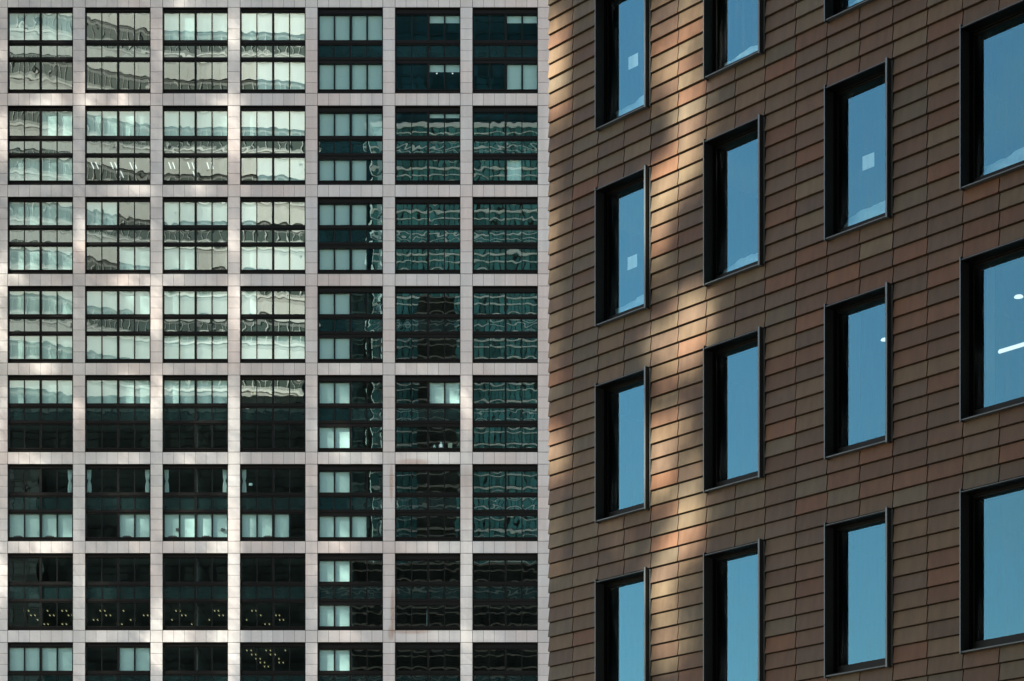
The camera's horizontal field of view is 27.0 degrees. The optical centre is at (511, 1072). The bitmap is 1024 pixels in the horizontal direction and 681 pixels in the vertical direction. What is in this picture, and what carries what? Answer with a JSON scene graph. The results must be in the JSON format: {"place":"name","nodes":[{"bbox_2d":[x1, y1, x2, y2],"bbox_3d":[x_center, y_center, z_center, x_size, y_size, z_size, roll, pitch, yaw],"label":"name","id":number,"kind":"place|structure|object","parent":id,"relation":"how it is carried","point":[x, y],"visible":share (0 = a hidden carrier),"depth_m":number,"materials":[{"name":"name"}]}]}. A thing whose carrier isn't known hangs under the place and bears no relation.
{"place":"outdoors","nodes":[
{"label":"outdoors","id":0,"kind":"place"},
{"bbox_2d":[548,0,1023,680],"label":"tiled building","id":1,"kind":"structure","parent":0,"point":[778,460],"depth_m":32.65,"materials":[{"name":"ceramic"}]},
{"bbox_2d":[595,0,651,131],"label":"window","id":2,"kind":"structure","parent":1,"relation":"in","point":[607,12],"depth_m":35.45,"materials":[{"name":"black metal"}]},
{"bbox_2d":[595,165,651,327],"bbox_3d":[1.961,-13.525,35.067,0.499,2.310,1.216,0,0,-42],"label":"window","id":3,"kind":"structure","parent":1,"relation":"in","point":[608,197],"depth_m":35.41,"materials":[{"name":"black metal"}]},
{"bbox_2d":[595,366,651,523],"bbox_3d":[1.961,-10.275,35.067,0.499,2.310,1.216,0,0,-42],"label":"window","id":4,"kind":"structure","parent":1,"relation":"in","point":[607,394],"depth_m":35.41,"materials":[{"name":"black metal"}]},
{"bbox_2d":[595,567,651,680],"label":"window","id":5,"kind":"structure","parent":1,"relation":"in","point":[607,591],"depth_m":35.41,"materials":[{"name":"black metal"}]},
{"bbox_2d":[615,295,643,313],"bbox_3d":[1.953,-12.675,35.280,0.136,0.264,1.304,0,0,-42],"label":"plastic sheet","id":6,"kind":"object","parent":1,"relation":"on","point":[639,300],"visible":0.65,"depth_m":35.23,"materials":[{"name":"blue plastic"}]},
{"bbox_2d":[616,95,643,117],"bbox_3d":[1.956,-15.948,35.282,0.142,0.299,1.304,0,0,-42],"label":"plastic sheet","id":7,"kind":"object","parent":1,"relation":"on","point":[639,102],"visible":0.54,"depth_m":35.22,"materials":[{"name":"blue plastic"}]},
{"bbox_2d":[628,254,636,269],"bbox_3d":[1.981,-13.340,35.094,0.004,0.210,0.220,0,0,-42],"label":"paper notice","id":8,"kind":"object","parent":1,"relation":"attached to","point":[632,262],"visible":1,"depth_m":35.09,"materials":[{"name":"paper"}]},
{"bbox_2d":[628,53,637,69],"bbox_3d":[1.994,-16.635,35.079,0.004,0.210,0.220,0,0,-42],"label":"paper notice","id":9,"kind":"object","parent":1,"relation":"attached to","point":[632,61],"visible":1,"depth_m":35.08,"materials":[{"name":"paper"}]},
{"bbox_2d":[703,0,765,80],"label":"window","id":10,"kind":"structure","parent":1,"relation":"in","point":[715,12],"depth_m":33.61,"materials":[{"name":"black metal"}]},
{"bbox_2d":[703,114,765,286],"bbox_3d":[3.593,-13.525,33.239,0.499,2.310,1.216,0,0,-42],"label":"window","id":11,"kind":"structure","parent":1,"relation":"in","point":[716,150],"depth_m":33.57,"materials":[{"name":"black metal"}]},
{"bbox_2d":[703,326,765,493],"bbox_3d":[3.593,-10.275,33.239,0.499,2.310,1.216,0,0,-42],"label":"window","id":12,"kind":"structure","parent":1,"relation":"in","point":[716,357],"depth_m":33.57,"materials":[{"name":"black metal"}]},
{"bbox_2d":[703,539,765,680],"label":"window","id":13,"kind":"structure","parent":1,"relation":"in","point":[716,564],"depth_m":33.59,"materials":[{"name":"black metal"}]},
{"bbox_2d":[723,253,757,273],"bbox_3d":[3.587,-12.681,33.454,0.139,0.267,1.304,0,0,-42],"label":"plastic sheet","id":14,"kind":"object","parent":1,"relation":"on","point":[747,260],"visible":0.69,"depth_m":33.41,"materials":[{"name":"blue plastic"}]},
{"bbox_2d":[724,45,757,65],"bbox_3d":[3.585,-15.917,33.453,0.140,0.242,1.304,0,0,-42],"label":"plastic sheet","id":15,"kind":"object","parent":1,"relation":"on","point":[750,50],"visible":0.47,"depth_m":33.39,"materials":[{"name":"blue plastic"}]},
{"bbox_2d":[824,0,874,23],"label":"window","id":16,"kind":"structure","parent":1,"relation":"in","point":[833,9],"depth_m":31.73,"materials":[{"name":"black metal"}]},
{"bbox_2d":[847,0,862,7],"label":"plastic sheet","id":17,"kind":"object","parent":1,"relation":"on","point":[855,2],"visible":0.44,"depth_m":31.75,"materials":[{"name":"blue plastic"}]},
{"bbox_2d":[824,57,893,241],"bbox_3d":[5.224,-13.525,31.412,0.499,2.310,1.216,0,0,-42],"label":"window","id":18,"kind":"structure","parent":1,"relation":"in","point":[837,96],"depth_m":31.73,"materials":[{"name":"black metal"}]},
{"bbox_2d":[824,282,893,459],"bbox_3d":[5.224,-10.275,31.412,0.499,2.310,1.216,0,0,-42],"label":"window","id":19,"kind":"structure","parent":1,"relation":"in","point":[837,315],"depth_m":31.73,"materials":[{"name":"black metal"}]},
{"bbox_2d":[824,507,893,678],"bbox_3d":[5.224,-7.025,31.412,0.499,2.310,1.216,0,0,-42],"label":"window","id":20,"kind":"structure","parent":1,"relation":"in","point":[836,535],"depth_m":31.74,"materials":[{"name":"black metal"}]},
{"bbox_2d":[843,200,884,227],"bbox_3d":[5.217,-12.706,31.625,0.140,0.321,1.304,0,0,-42],"label":"plastic sheet","id":21,"kind":"object","parent":1,"relation":"on","point":[870,212],"visible":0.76,"depth_m":31.57,"materials":[{"name":"blue plastic"}]},
{"bbox_2d":[862,152,873,170],"bbox_3d":[5.251,-13.430,31.431,0.004,0.210,0.220,0,0,-42],"label":"paper notice","id":22,"kind":"object","parent":1,"relation":"attached to","point":[868,161],"visible":1,"depth_m":31.43,"materials":[{"name":"paper"}]},
{"bbox_2d":[959,0,1023,190],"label":"window","id":23,"kind":"structure","parent":1,"relation":"in","point":[973,36],"depth_m":29.95,"materials":[{"name":"black metal"}]},
{"bbox_2d":[959,238,1023,422],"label":"window","id":24,"kind":"structure","parent":1,"relation":"in","point":[973,269],"depth_m":29.96,"materials":[{"name":"black metal"}]},
{"bbox_2d":[959,476,1023,654],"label":"window","id":25,"kind":"structure","parent":1,"relation":"in","point":[972,502],"depth_m":29.96,"materials":[{"name":"black metal"}]},
{"bbox_2d":[980,147,1023,176],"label":"plastic sheet","id":26,"kind":"object","parent":1,"relation":"on","point":[1016,156],"visible":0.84,"depth_m":29.73,"materials":[{"name":"blue plastic"}]},
{"bbox_2d":[998,342,1023,353],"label":"linear lamp","id":27,"kind":"object","parent":1,"relation":"attached to","point":[1016,346],"visible":1,"depth_m":30.30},
{"bbox_2d":[1014,294,1022,298],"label":"ceiling downlight","id":28,"kind":"object","parent":1,"relation":"attached to","point":[1019,296],"visible":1,"depth_m":30.66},
{"label":"ground","id":29,"kind":"structure","parent":0,"visible":0},
{"bbox_2d":[0,0,548,680],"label":"office tower","id":30,"kind":"structure","parent":29,"relation":"on","point":[336,258],"depth_m":187.24,"materials":[{"name":"stone"}]},
{"bbox_2d":[8,8,72,92],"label":"window","id":31,"kind":"structure","parent":30,"relation":"in","point":[35,35],"depth_m":187.28,"materials":[{"name":"grey glass"}]},
{"bbox_2d":[8,106,72,184],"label":"window","id":32,"kind":"structure","parent":30,"relation":"in","point":[46,158],"depth_m":187.28,"materials":[{"name":"grey glass"}]},
{"bbox_2d":[8,197,72,273],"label":"window","id":33,"kind":"structure","parent":30,"relation":"in","point":[40,229],"depth_m":187.47,"materials":[{"name":"grey glass"}]},
{"bbox_2d":[8,286,72,362],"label":"window","id":34,"kind":"structure","parent":30,"relation":"in","point":[40,318],"depth_m":187.47,"materials":[{"name":"grey glass"}]},
{"bbox_2d":[8,375,72,451],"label":"window","id":35,"kind":"structure","parent":30,"relation":"in","point":[33,400],"depth_m":187.28,"materials":[{"name":"black glass"}]},
{"bbox_2d":[8,464,72,540],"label":"window","id":36,"kind":"structure","parent":30,"relation":"in","point":[33,516],"depth_m":187.28,"materials":[{"name":"black metal"}]},
{"bbox_2d":[8,553,72,629],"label":"window","id":37,"kind":"structure","parent":30,"relation":"in","point":[40,592],"depth_m":187.24,"materials":[{"name":"black metal"}]},
{"bbox_2d":[8,643,72,680],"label":"window","id":38,"kind":"structure","parent":30,"relation":"in","point":[39,661],"depth_m":187.47,"materials":[{"name":"glass"}]},
{"bbox_2d":[85,8,149,92],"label":"window","id":39,"kind":"structure","parent":30,"relation":"in","point":[101,51],"depth_m":187.24,"materials":[{"name":"grey glass"}]},
{"bbox_2d":[85,106,149,184],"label":"window","id":40,"kind":"structure","parent":30,"relation":"in","point":[103,140],"depth_m":187.28,"materials":[{"name":"grey glass"}]},
{"bbox_2d":[85,197,149,273],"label":"window","id":41,"kind":"structure","parent":30,"relation":"in","point":[103,229],"depth_m":187.28,"materials":[{"name":"grey glass"}]},
{"bbox_2d":[85,286,149,362],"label":"window","id":42,"kind":"structure","parent":30,"relation":"in","point":[104,325],"depth_m":187.47,"materials":[{"name":"grey glass"}]},
{"bbox_2d":[85,375,149,451],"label":"window","id":43,"kind":"structure","parent":30,"relation":"in","point":[103,407],"depth_m":187.28,"materials":[{"name":"black glass"}]},
{"bbox_2d":[85,464,149,540],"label":"window","id":44,"kind":"structure","parent":30,"relation":"in","point":[127,505],"depth_m":187.28,"materials":[{"name":"black metal"}]},
{"bbox_2d":[85,553,149,629],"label":"window","id":45,"kind":"structure","parent":30,"relation":"in","point":[101,592],"depth_m":187.24,"materials":[{"name":"black metal"}]},
{"bbox_2d":[85,643,149,680],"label":"window","id":46,"kind":"structure","parent":30,"relation":"in","point":[127,672],"depth_m":187.28,"materials":[{"name":"glass"}]},
{"bbox_2d":[163,8,227,92],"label":"window","id":47,"kind":"structure","parent":30,"relation":"in","point":[190,35],"depth_m":187.28,"materials":[{"name":"grey glass"}]},
{"bbox_2d":[163,106,227,184],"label":"window","id":48,"kind":"structure","parent":30,"relation":"in","point":[189,132],"depth_m":187.28,"materials":[{"name":"grey glass"}]},
{"bbox_2d":[163,197,227,273],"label":"window","id":49,"kind":"structure","parent":30,"relation":"in","point":[190,224],"depth_m":187.28,"materials":[{"name":"grey glass"}]},
{"bbox_2d":[163,286,227,362],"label":"window","id":50,"kind":"structure","parent":30,"relation":"in","point":[195,318],"depth_m":187.47,"materials":[{"name":"grey glass"}]},
{"bbox_2d":[163,375,227,451],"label":"window","id":51,"kind":"structure","parent":30,"relation":"in","point":[188,400],"depth_m":187.28,"materials":[{"name":"black glass"}]},
{"bbox_2d":[163,464,227,540],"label":"window","id":52,"kind":"structure","parent":30,"relation":"in","point":[196,515],"depth_m":187.28,"materials":[{"name":"black metal"}]},
{"bbox_2d":[163,553,227,629],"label":"window","id":53,"kind":"structure","parent":30,"relation":"in","point":[195,593],"depth_m":187.24,"materials":[{"name":"black metal"}]},
{"bbox_2d":[163,643,227,680],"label":"window","id":54,"kind":"structure","parent":30,"relation":"in","point":[195,675],"depth_m":187.24,"materials":[{"name":"black metal"}]},
{"bbox_2d":[240,8,304,92],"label":"window","id":55,"kind":"structure","parent":30,"relation":"in","point":[265,51],"depth_m":187.47,"materials":[{"name":"white glass"}]},
{"bbox_2d":[240,106,304,184],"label":"window","id":56,"kind":"structure","parent":30,"relation":"in","point":[265,147],"depth_m":187.28,"materials":[{"name":"grey glass"}]},
{"bbox_2d":[240,197,304,273],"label":"window","id":57,"kind":"structure","parent":30,"relation":"in","point":[253,236],"depth_m":187.28,"materials":[{"name":"grey glass"}]},
{"bbox_2d":[240,286,304,362],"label":"window","id":58,"kind":"structure","parent":30,"relation":"in","point":[253,325],"depth_m":187.28,"materials":[{"name":"grey glass"}]},
{"bbox_2d":[240,375,304,451],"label":"window","id":59,"kind":"structure","parent":30,"relation":"in","point":[256,414],"depth_m":187.24,"materials":[{"name":"black metal"}]},
{"bbox_2d":[240,464,304,540],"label":"window","id":60,"kind":"structure","parent":30,"relation":"in","point":[265,505],"depth_m":187.28,"materials":[{"name":"black metal"}]},
{"bbox_2d":[240,553,304,629],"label":"window","id":61,"kind":"structure","parent":30,"relation":"in","point":[256,592],"depth_m":187.24,"materials":[{"name":"black metal"}]},
{"bbox_2d":[240,643,304,680],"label":"window","id":62,"kind":"structure","parent":30,"relation":"in","point":[256,675],"depth_m":187.24,"materials":[{"name":"black metal"}]},
{"bbox_2d":[318,8,382,92],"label":"window","id":63,"kind":"structure","parent":30,"relation":"in","point":[363,52],"depth_m":187.38,"materials":[{"name":"glass"}]},
{"bbox_2d":[318,106,382,184],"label":"window","id":64,"kind":"structure","parent":30,"relation":"in","point":[364,144],"depth_m":187.28,"materials":[{"name":"teal glass"}]},
{"bbox_2d":[318,197,382,273],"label":"window","id":65,"kind":"structure","parent":30,"relation":"in","point":[336,237],"depth_m":187.28,"materials":[{"name":"teal glass"}]},
{"bbox_2d":[318,286,382,362],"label":"window","id":66,"kind":"structure","parent":30,"relation":"in","point":[336,326],"depth_m":187.28,"materials":[{"name":"black glass"}]},
{"bbox_2d":[318,375,382,451],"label":"window","id":67,"kind":"structure","parent":30,"relation":"in","point":[336,415],"depth_m":187.28,"materials":[{"name":"black glass"}]},
{"bbox_2d":[318,464,382,540],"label":"window","id":68,"kind":"structure","parent":30,"relation":"in","point":[336,504],"depth_m":187.28,"materials":[{"name":"black metal"}]},
{"bbox_2d":[318,553,382,629],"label":"window","id":69,"kind":"structure","parent":30,"relation":"in","point":[336,594],"depth_m":187.28,"materials":[{"name":"glass"}]},
{"bbox_2d":[318,643,382,680],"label":"window","id":70,"kind":"structure","parent":30,"relation":"in","point":[334,657],"depth_m":187.28,"materials":[{"name":"black glass"}]},
{"bbox_2d":[395,8,459,92],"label":"window","id":71,"kind":"structure","parent":30,"relation":"in","point":[436,54],"depth_m":187.24,"materials":[{"name":"black metal"}]},
{"bbox_2d":[395,106,459,184],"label":"window","id":72,"kind":"structure","parent":30,"relation":"in","point":[411,148],"depth_m":187.24,"materials":[{"name":"black glass"}]},
{"bbox_2d":[395,197,459,273],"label":"window","id":73,"kind":"structure","parent":30,"relation":"in","point":[411,237],"depth_m":187.24,"materials":[{"name":"black metal"}]},
{"bbox_2d":[395,286,459,362],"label":"window","id":74,"kind":"structure","parent":30,"relation":"in","point":[411,326],"depth_m":187.24,"materials":[{"name":"black metal"}]},
{"bbox_2d":[395,375,459,451],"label":"window","id":75,"kind":"structure","parent":30,"relation":"in","point":[437,413],"depth_m":187.24,"materials":[{"name":"black metal"}]},
{"bbox_2d":[395,464,459,540],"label":"window","id":76,"kind":"structure","parent":30,"relation":"in","point":[411,504],"depth_m":187.24,"materials":[{"name":"black metal"}]},
{"bbox_2d":[395,553,459,629],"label":"window","id":77,"kind":"structure","parent":30,"relation":"in","point":[411,593],"depth_m":187.24,"materials":[{"name":"black metal"}]},
{"bbox_2d":[395,643,459,680],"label":"window","id":78,"kind":"structure","parent":30,"relation":"in","point":[411,675],"depth_m":187.24,"materials":[{"name":"black metal"}]},
{"bbox_2d":[473,8,537,92],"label":"window","id":79,"kind":"structure","parent":30,"relation":"in","point":[511,54],"depth_m":187.28,"materials":[{"name":"black metal"}]},
{"bbox_2d":[473,106,537,184],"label":"window","id":80,"kind":"structure","parent":30,"relation":"in","point":[513,150],"depth_m":187.24,"materials":[{"name":"black glass"}]},
{"bbox_2d":[473,197,537,273],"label":"window","id":81,"kind":"structure","parent":30,"relation":"in","point":[489,237],"depth_m":187.24,"materials":[{"name":"black metal"}]},
{"bbox_2d":[473,286,537,362],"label":"window","id":82,"kind":"structure","parent":30,"relation":"in","point":[489,326],"depth_m":187.24,"materials":[{"name":"black metal"}]},
{"bbox_2d":[473,375,537,451],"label":"window","id":83,"kind":"structure","parent":30,"relation":"in","point":[489,415],"depth_m":187.24,"materials":[{"name":"black metal"}]},
{"bbox_2d":[473,464,537,540],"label":"window","id":84,"kind":"structure","parent":30,"relation":"in","point":[489,504],"depth_m":187.24,"materials":[{"name":"black metal"}]},
{"bbox_2d":[473,553,537,629],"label":"window","id":85,"kind":"structure","parent":30,"relation":"in","point":[489,593],"depth_m":187.24,"materials":[{"name":"black metal"}]},
{"bbox_2d":[473,643,537,680],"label":"window","id":86,"kind":"structure","parent":30,"relation":"in","point":[489,675],"depth_m":187.24,"materials":[{"name":"black metal"}]}
]}

